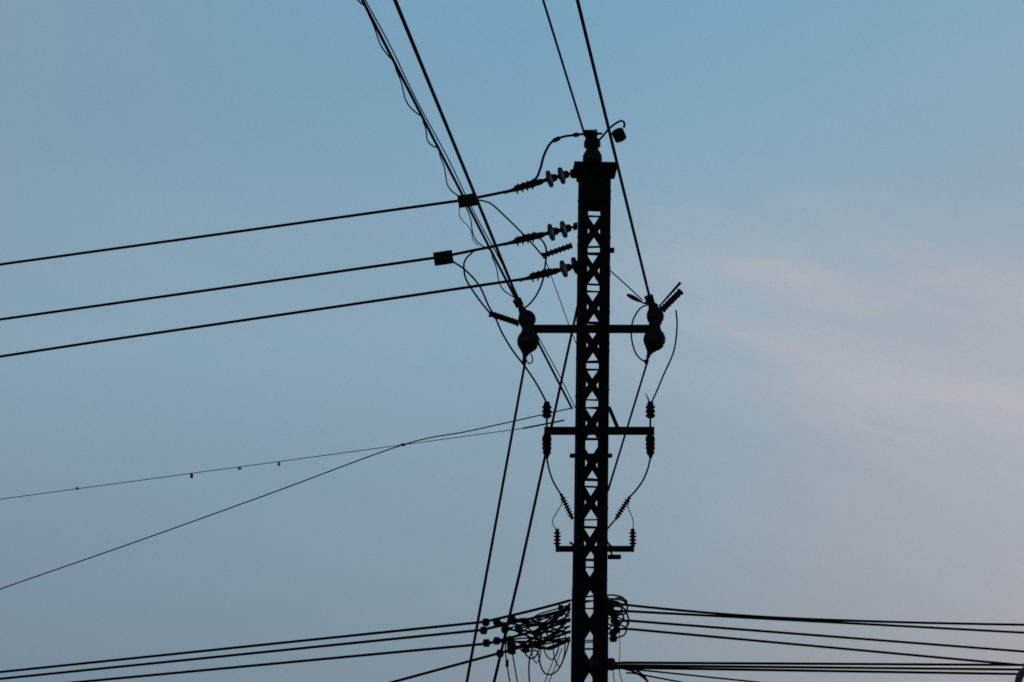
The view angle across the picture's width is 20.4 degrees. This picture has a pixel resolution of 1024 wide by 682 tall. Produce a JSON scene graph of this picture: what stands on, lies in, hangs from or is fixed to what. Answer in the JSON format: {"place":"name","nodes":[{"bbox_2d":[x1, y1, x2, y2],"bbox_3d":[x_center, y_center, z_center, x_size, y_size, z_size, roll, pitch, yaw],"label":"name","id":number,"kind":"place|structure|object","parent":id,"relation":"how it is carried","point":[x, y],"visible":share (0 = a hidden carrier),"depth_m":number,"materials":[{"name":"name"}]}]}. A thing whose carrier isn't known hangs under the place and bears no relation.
{"place":"outdoors","nodes":[
{"label":"outdoors","id":0,"kind":"place"},
{"bbox_2d":[0,0,1023,681],"label":"sky","id":1,"kind":"structure","parent":0,"point":[832,191],"materials":[{"name":"blue"}]},
{"bbox_2d":[513,297,523,363],"bbox_3d":[0.066,-0.093,25.946,0.120,0.648,0.044,0,-18,0],"label":"pin insulator clamp","id":2,"kind":"object","parent":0,"point":[515,303],"visible":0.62,"depth_m":26.01,"materials":[{"name":"black metal"}]},
{"bbox_2d":[545,167,565,187],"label":"strain discs","id":3,"kind":"object","parent":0,"point":[550,178],"visible":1,"depth_m":26.54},
{"bbox_2d":[544,171,568,181],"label":"strain caps","id":4,"kind":"object","parent":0,"point":[555,177],"visible":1,"depth_m":26.58,"materials":[{"name":"black metal"}]},
{"bbox_2d":[547,221,567,240],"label":"strain discs","id":5,"kind":"object","parent":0,"point":[550,230],"visible":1,"depth_m":26.38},
{"bbox_2d":[545,224,571,234],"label":"strain caps","id":6,"kind":"object","parent":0,"point":[557,230],"visible":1,"depth_m":26.42,"materials":[{"name":"black metal"}]},
{"bbox_2d":[559,257,578,276],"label":"strain discs","id":7,"kind":"object","parent":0,"point":[563,267],"visible":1,"depth_m":26.27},
{"bbox_2d":[559,261,578,271],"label":"strain caps","id":8,"kind":"object","parent":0,"point":[569,267],"visible":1,"depth_m":26.30,"materials":[{"name":"black metal"}]},
{"bbox_2d":[644,294,654,363],"bbox_3d":[1.251,-0.110,25.951,0.107,0.674,0.044,0,-18,0],"label":"pin insulator clamp","id":9,"kind":"object","parent":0,"point":[648,301],"visible":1,"depth_m":26.01,"materials":[{"name":"black metal"}]},
{"bbox_2d":[1015,667,1023,681],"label":"lamp head","id":10,"kind":"object","parent":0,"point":[1019,677],"visible":1,"depth_m":26.13},
{"bbox_3d":[0.556,9.099,23.151,0.946,0.500,0.946,0,-18,0],"label":"pole footing","id":11,"kind":"object","parent":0,"visible":0},
{"bbox_2d":[571,161,616,681],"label":"lattice pole","id":12,"kind":"object","parent":11,"relation":"on","point":[593,179],"visible":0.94,"depth_m":25.77,"materials":[{"name":"metal"}]},
{"bbox_2d":[0,408,570,589],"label":"telecom wires","id":13,"kind":"object","parent":12,"relation":"attached to","point":[191,474],"visible":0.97,"depth_m":26.57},
{"bbox_2d":[0,0,1023,681],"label":"conductors","id":14,"kind":"object","parent":12,"relation":"attached to","point":[740,666],"visible":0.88,"depth_m":26.44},
{"bbox_2d":[357,0,575,408],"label":"service bundle","id":15,"kind":"object","parent":14,"relation":"attached to","point":[397,69],"visible":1,"depth_m":20.64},
{"bbox_2d":[480,616,528,666],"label":"connectors","id":16,"kind":"object","parent":14,"relation":"attached to","point":[483,630],"visible":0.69,"depth_m":25.73,"materials":[{"name":"black plastic"}]},
{"bbox_2d":[452,120,677,529],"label":"jumpers","id":17,"kind":"object","parent":14,"relation":"attached to","point":[558,138],"visible":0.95,"depth_m":26.07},
{"bbox_2d":[433,128,626,265],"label":"connector covers","id":18,"kind":"object","parent":17,"relation":"attached to","point":[446,257],"visible":0.97,"depth_m":26.48,"materials":[{"name":"black plastic"}]},
{"bbox_2d":[504,169,573,193],"bbox_3d":[0.256,-1.488,26.591,0.657,0.249,0.060,0,-18,0],"label":"strain clamp","id":19,"kind":"object","parent":12,"relation":"attached to","point":[537,182],"visible":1,"depth_m":26.57,"materials":[{"name":"black metal"}]},
{"bbox_2d":[519,268,559,281],"bbox_3d":[0.356,-0.641,26.316,0.578,0.203,0.060,0,-18,0],"label":"strain clamp","id":20,"kind":"object","parent":12,"relation":"attached to","point":[553,271],"visible":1,"depth_m":26.29,"materials":[{"name":"black metal"}]},
{"bbox_2d":[504,222,577,245],"bbox_3d":[0.269,-0.990,26.430,0.685,0.231,0.060,0,-18,0],"label":"strain clamp","id":21,"kind":"object","parent":12,"relation":"attached to","point":[543,234],"visible":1,"depth_m":26.40,"materials":[{"name":"black metal"}]},
{"bbox_2d":[496,594,648,681],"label":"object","id":22,"kind":"object","parent":12,"relation":"attached to","point":[538,632],"visible":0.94,"depth_m":25.21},
{"bbox_2d":[488,243,683,519],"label":"polymer insulators","id":23,"kind":"object","parent":12,"relation":"attached to","point":[671,300],"visible":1,"depth_m":26.17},
{"bbox_2d":[558,602,620,670],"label":"spool insulators","id":24,"kind":"object","parent":12,"relation":"attached to","point":[611,666],"visible":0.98,"depth_m":25.13,"materials":[{"name":"grey ceramic"}]},
{"bbox_2d":[533,325,649,332],"bbox_3d":[0.723,-0.101,25.947,1.068,0.081,0.063,0,-18,0],"label":"crossarm","id":25,"kind":"object","parent":12,"relation":"attached to","point":[593,328],"visible":0.82,"depth_m":25.92,"materials":[{"name":"metal"}]},
{"bbox_2d":[517,306,538,360],"bbox_3d":[0.147,-0.069,25.938,0.204,0.528,0.204,0,-18,0],"label":"pin insulator","id":26,"kind":"object","parent":25,"relation":"attached to","point":[527,344],"visible":0.81,"depth_m":25.86,"materials":[{"name":"grey ceramic"}]},
{"bbox_2d":[643,302,665,358],"bbox_3d":[1.298,-0.096,25.947,0.204,0.541,0.204,0,-18,0],"label":"pin insulator","id":27,"kind":"object","parent":25,"relation":"attached to","point":[654,339],"visible":1,"depth_m":25.88,"materials":[{"name":"grey ceramic"}]},
{"bbox_2d":[626,282,680,306],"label":"fuse blades","id":28,"kind":"object","parent":27,"relation":"attached to","point":[633,297],"visible":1,"depth_m":26.04,"materials":[{"name":"metal"}]},
{"bbox_2d":[583,131,601,161],"bbox_3d":[0.753,-1.784,26.686,0.184,0.380,0.184,0,-18,0],"label":"head pin insulator","id":29,"kind":"object","parent":12,"relation":"attached to","point":[592,152],"visible":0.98,"depth_m":26.63,"materials":[{"name":"grey ceramic"}]},
{"bbox_2d":[556,541,633,558],"bbox_3d":[0.737,1.862,25.308,0.698,0.151,0.065,0,-18,0],"label":"crossarm","id":30,"kind":"object","parent":12,"relation":"attached to","point":[610,548],"visible":1,"depth_m":25.28,"materials":[{"name":"metal"}]},
{"bbox_2d":[553,529,636,546],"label":"arresters","id":31,"kind":"object","parent":30,"relation":"on","point":[557,536],"visible":1,"depth_m":25.33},
{"bbox_2d":[544,406,653,457],"bbox_3d":[0.786,0.818,25.651,0.992,0.472,0.068,0,-18,0],"label":"crossarm","id":32,"kind":"object","parent":12,"relation":"attached to","point":[616,430],"visible":1,"depth_m":25.62,"materials":[{"name":"metal"}]},
{"bbox_2d":[542,401,551,457],"bbox_3d":[0.315,0.802,25.655,0.096,0.533,0.096,0,-18,0],"label":"arrester set","id":33,"kind":"object","parent":32,"relation":"attached to","point":[546,410],"visible":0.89,"depth_m":25.66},
{"bbox_2d":[645,401,655,458],"bbox_3d":[1.250,0.802,25.655,0.098,0.533,0.096,0,-18,0],"label":"arrester set","id":34,"kind":"object","parent":32,"relation":"attached to","point":[650,411],"visible":1,"depth_m":25.60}
]}

